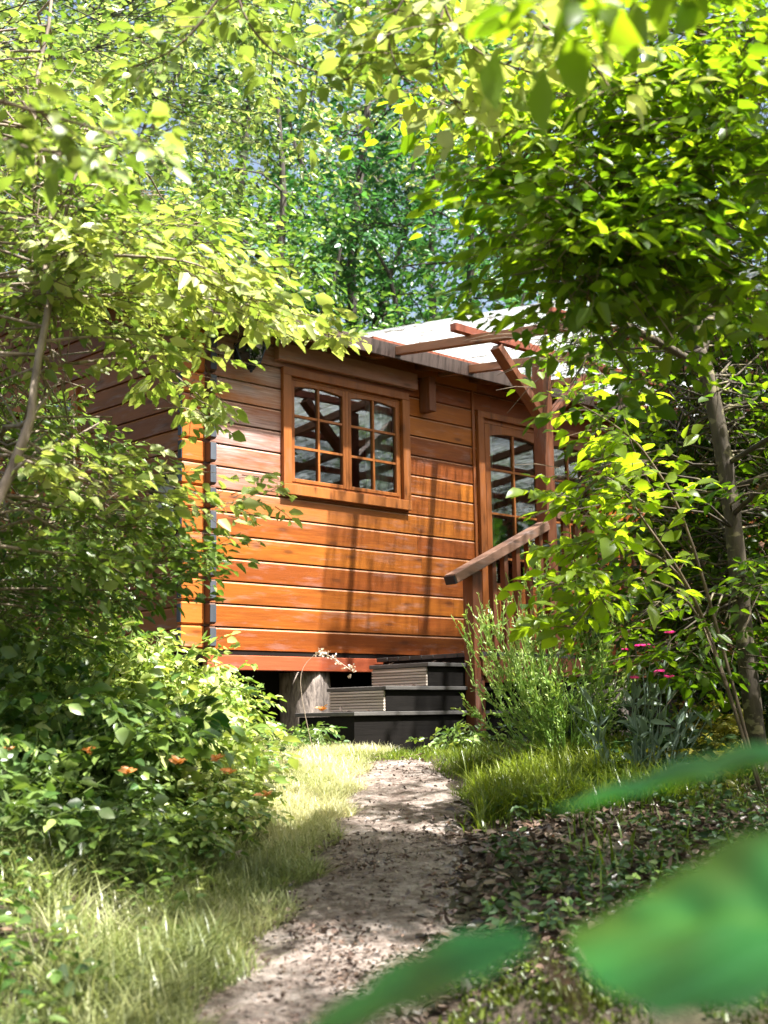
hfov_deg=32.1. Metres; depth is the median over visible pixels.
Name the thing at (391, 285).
broadleaf tree
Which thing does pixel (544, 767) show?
tall grass
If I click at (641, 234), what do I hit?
hazel tree
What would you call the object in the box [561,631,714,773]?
rose campion
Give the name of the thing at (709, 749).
shrub
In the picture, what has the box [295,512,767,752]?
wooden deck
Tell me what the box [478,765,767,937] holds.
creeping plants
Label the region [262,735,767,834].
green grass
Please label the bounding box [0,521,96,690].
shrub
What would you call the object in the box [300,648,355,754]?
dried seed sprig
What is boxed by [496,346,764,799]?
hazel sapling
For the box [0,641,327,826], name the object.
shrub
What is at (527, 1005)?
moss mound
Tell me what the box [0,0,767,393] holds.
sky
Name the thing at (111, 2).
broadleaf tree
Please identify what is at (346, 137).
broadleaf tree
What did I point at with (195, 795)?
seedling
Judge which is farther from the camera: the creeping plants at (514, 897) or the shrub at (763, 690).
the shrub at (763, 690)
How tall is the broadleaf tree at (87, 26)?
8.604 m
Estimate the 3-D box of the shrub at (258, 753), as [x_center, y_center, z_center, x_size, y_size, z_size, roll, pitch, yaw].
[-0.706,0.899,4.915,0.815,0.525,0.784,-1,-9,0]
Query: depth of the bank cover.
3.48 m
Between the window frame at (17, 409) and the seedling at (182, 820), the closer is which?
the seedling at (182, 820)
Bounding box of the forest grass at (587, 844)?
[0,723,767,989]
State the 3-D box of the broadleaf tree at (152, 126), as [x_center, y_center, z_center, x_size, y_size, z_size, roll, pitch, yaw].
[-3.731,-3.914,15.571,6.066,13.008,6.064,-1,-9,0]
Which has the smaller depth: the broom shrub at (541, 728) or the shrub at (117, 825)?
the shrub at (117, 825)
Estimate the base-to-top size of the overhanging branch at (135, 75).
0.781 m
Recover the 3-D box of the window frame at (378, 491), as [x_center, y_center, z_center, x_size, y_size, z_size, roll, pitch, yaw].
[-0.265,-0.449,8.633,1.106,0.800,0.142,7,-12,-43]
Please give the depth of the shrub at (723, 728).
5.89 m
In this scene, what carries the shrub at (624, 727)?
on the ground at (432, 1016)
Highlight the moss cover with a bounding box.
[446,935,595,998]
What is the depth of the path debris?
3.57 m
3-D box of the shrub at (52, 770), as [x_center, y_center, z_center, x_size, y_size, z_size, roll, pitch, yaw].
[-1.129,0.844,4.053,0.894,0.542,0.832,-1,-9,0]
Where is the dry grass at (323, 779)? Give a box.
[0,732,404,1023]
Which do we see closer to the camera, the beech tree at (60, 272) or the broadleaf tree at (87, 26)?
the beech tree at (60, 272)
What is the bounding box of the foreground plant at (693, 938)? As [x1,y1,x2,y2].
[311,743,767,1023]
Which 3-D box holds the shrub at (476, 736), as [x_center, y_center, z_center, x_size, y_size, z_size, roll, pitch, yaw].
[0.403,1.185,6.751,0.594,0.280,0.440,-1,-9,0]
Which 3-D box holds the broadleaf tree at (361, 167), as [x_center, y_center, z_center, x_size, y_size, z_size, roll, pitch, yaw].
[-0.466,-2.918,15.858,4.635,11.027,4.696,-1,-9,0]
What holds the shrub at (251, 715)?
on the ground at (432, 1016)
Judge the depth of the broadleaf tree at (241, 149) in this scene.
18.98 m
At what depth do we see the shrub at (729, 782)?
5.35 m
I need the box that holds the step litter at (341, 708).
[340,651,463,711]
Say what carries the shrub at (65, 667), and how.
on the ground at (432, 1016)
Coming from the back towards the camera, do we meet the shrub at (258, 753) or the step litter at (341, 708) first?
the step litter at (341, 708)
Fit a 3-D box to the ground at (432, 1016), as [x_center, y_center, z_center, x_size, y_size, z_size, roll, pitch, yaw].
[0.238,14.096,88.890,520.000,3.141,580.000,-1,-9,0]
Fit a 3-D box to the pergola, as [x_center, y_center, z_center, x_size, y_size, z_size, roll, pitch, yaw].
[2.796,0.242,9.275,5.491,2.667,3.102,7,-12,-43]
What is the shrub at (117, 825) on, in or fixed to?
on the ground at (432, 1016)
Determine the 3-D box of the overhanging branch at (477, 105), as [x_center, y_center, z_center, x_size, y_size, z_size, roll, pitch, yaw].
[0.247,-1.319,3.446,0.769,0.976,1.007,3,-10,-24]
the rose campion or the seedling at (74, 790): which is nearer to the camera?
the seedling at (74, 790)
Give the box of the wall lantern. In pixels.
[233,335,265,372]
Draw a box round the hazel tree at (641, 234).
[299,0,767,775]
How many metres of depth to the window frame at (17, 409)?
9.06 m
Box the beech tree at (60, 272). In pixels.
[0,0,371,673]
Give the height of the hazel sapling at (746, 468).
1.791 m
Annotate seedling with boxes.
[64,787,85,840]
[166,816,192,880]
[188,792,206,829]
[528,784,551,805]
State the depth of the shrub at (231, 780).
4.55 m
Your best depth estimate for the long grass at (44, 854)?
3.18 m
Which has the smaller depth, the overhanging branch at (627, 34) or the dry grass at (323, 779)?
the overhanging branch at (627, 34)
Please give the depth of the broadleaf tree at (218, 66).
21.03 m
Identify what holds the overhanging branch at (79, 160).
attached to the beech tree at (60, 272)
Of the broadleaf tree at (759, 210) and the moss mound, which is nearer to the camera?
the moss mound
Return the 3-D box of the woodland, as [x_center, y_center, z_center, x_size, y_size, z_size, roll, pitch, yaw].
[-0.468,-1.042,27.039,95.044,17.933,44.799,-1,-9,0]
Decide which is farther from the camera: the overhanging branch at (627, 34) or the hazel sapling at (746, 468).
the hazel sapling at (746, 468)
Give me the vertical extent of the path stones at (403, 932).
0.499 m
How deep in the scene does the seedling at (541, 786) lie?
4.89 m
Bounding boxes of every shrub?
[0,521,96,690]
[0,586,145,797]
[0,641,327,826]
[0,699,164,847]
[0,727,114,885]
[1,595,255,740]
[28,786,182,899]
[55,767,268,875]
[104,684,301,799]
[160,642,287,735]
[162,734,301,835]
[278,721,348,749]
[406,719,518,753]
[451,532,650,758]
[492,679,673,751]
[582,712,738,772]
[623,733,767,793]
[662,664,767,740]
[670,698,765,753]
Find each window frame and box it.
[7,386,81,505]
[149,474,177,535]
[281,366,411,510]
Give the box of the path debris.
[179,752,464,1023]
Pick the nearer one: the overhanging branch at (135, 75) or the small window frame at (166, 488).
the overhanging branch at (135, 75)
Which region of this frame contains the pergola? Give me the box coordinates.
[365,266,767,738]
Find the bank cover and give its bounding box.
[0,720,310,1023]
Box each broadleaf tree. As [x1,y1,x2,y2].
[0,0,310,315]
[0,0,323,280]
[0,0,398,282]
[9,0,112,87]
[46,0,451,327]
[83,90,511,483]
[190,0,531,344]
[202,0,513,345]
[232,0,594,358]
[265,97,651,584]
[406,0,767,404]
[656,16,767,386]
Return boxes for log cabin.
[0,287,765,742]
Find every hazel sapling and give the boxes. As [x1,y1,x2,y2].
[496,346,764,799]
[555,363,767,669]
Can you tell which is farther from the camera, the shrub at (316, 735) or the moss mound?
the shrub at (316, 735)
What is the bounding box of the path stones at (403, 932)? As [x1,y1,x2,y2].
[182,762,468,1022]
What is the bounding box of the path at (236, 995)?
[181,760,473,1023]
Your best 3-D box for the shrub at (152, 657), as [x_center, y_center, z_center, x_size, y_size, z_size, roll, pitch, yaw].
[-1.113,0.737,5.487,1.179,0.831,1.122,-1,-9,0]
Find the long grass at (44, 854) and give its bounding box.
[0,804,319,1023]
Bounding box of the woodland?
[0,241,705,576]
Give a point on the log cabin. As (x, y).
(362, 565)
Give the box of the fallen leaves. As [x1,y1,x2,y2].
[0,738,767,1012]
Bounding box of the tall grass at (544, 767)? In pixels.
[430,725,704,830]
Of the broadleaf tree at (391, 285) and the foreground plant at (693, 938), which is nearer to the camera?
the foreground plant at (693, 938)
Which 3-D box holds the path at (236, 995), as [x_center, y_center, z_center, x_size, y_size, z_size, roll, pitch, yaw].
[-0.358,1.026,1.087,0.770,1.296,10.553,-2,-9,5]
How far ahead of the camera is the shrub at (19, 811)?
3.59 m
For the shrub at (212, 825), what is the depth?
4.10 m
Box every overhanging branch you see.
[0,61,191,216]
[83,0,453,173]
[307,0,723,203]
[466,0,745,135]
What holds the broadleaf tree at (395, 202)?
on the ground at (432, 1016)
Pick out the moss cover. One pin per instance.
(547, 948)
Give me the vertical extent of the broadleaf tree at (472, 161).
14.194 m
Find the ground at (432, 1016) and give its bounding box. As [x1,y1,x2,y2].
[0,746,767,1023]
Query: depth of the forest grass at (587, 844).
4.21 m
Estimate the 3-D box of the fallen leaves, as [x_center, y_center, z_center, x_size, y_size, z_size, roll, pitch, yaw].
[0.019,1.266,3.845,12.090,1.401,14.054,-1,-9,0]
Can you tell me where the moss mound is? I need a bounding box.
[429,977,767,1023]
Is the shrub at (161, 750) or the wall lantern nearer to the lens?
the shrub at (161, 750)
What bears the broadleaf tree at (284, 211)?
on the ground at (432, 1016)

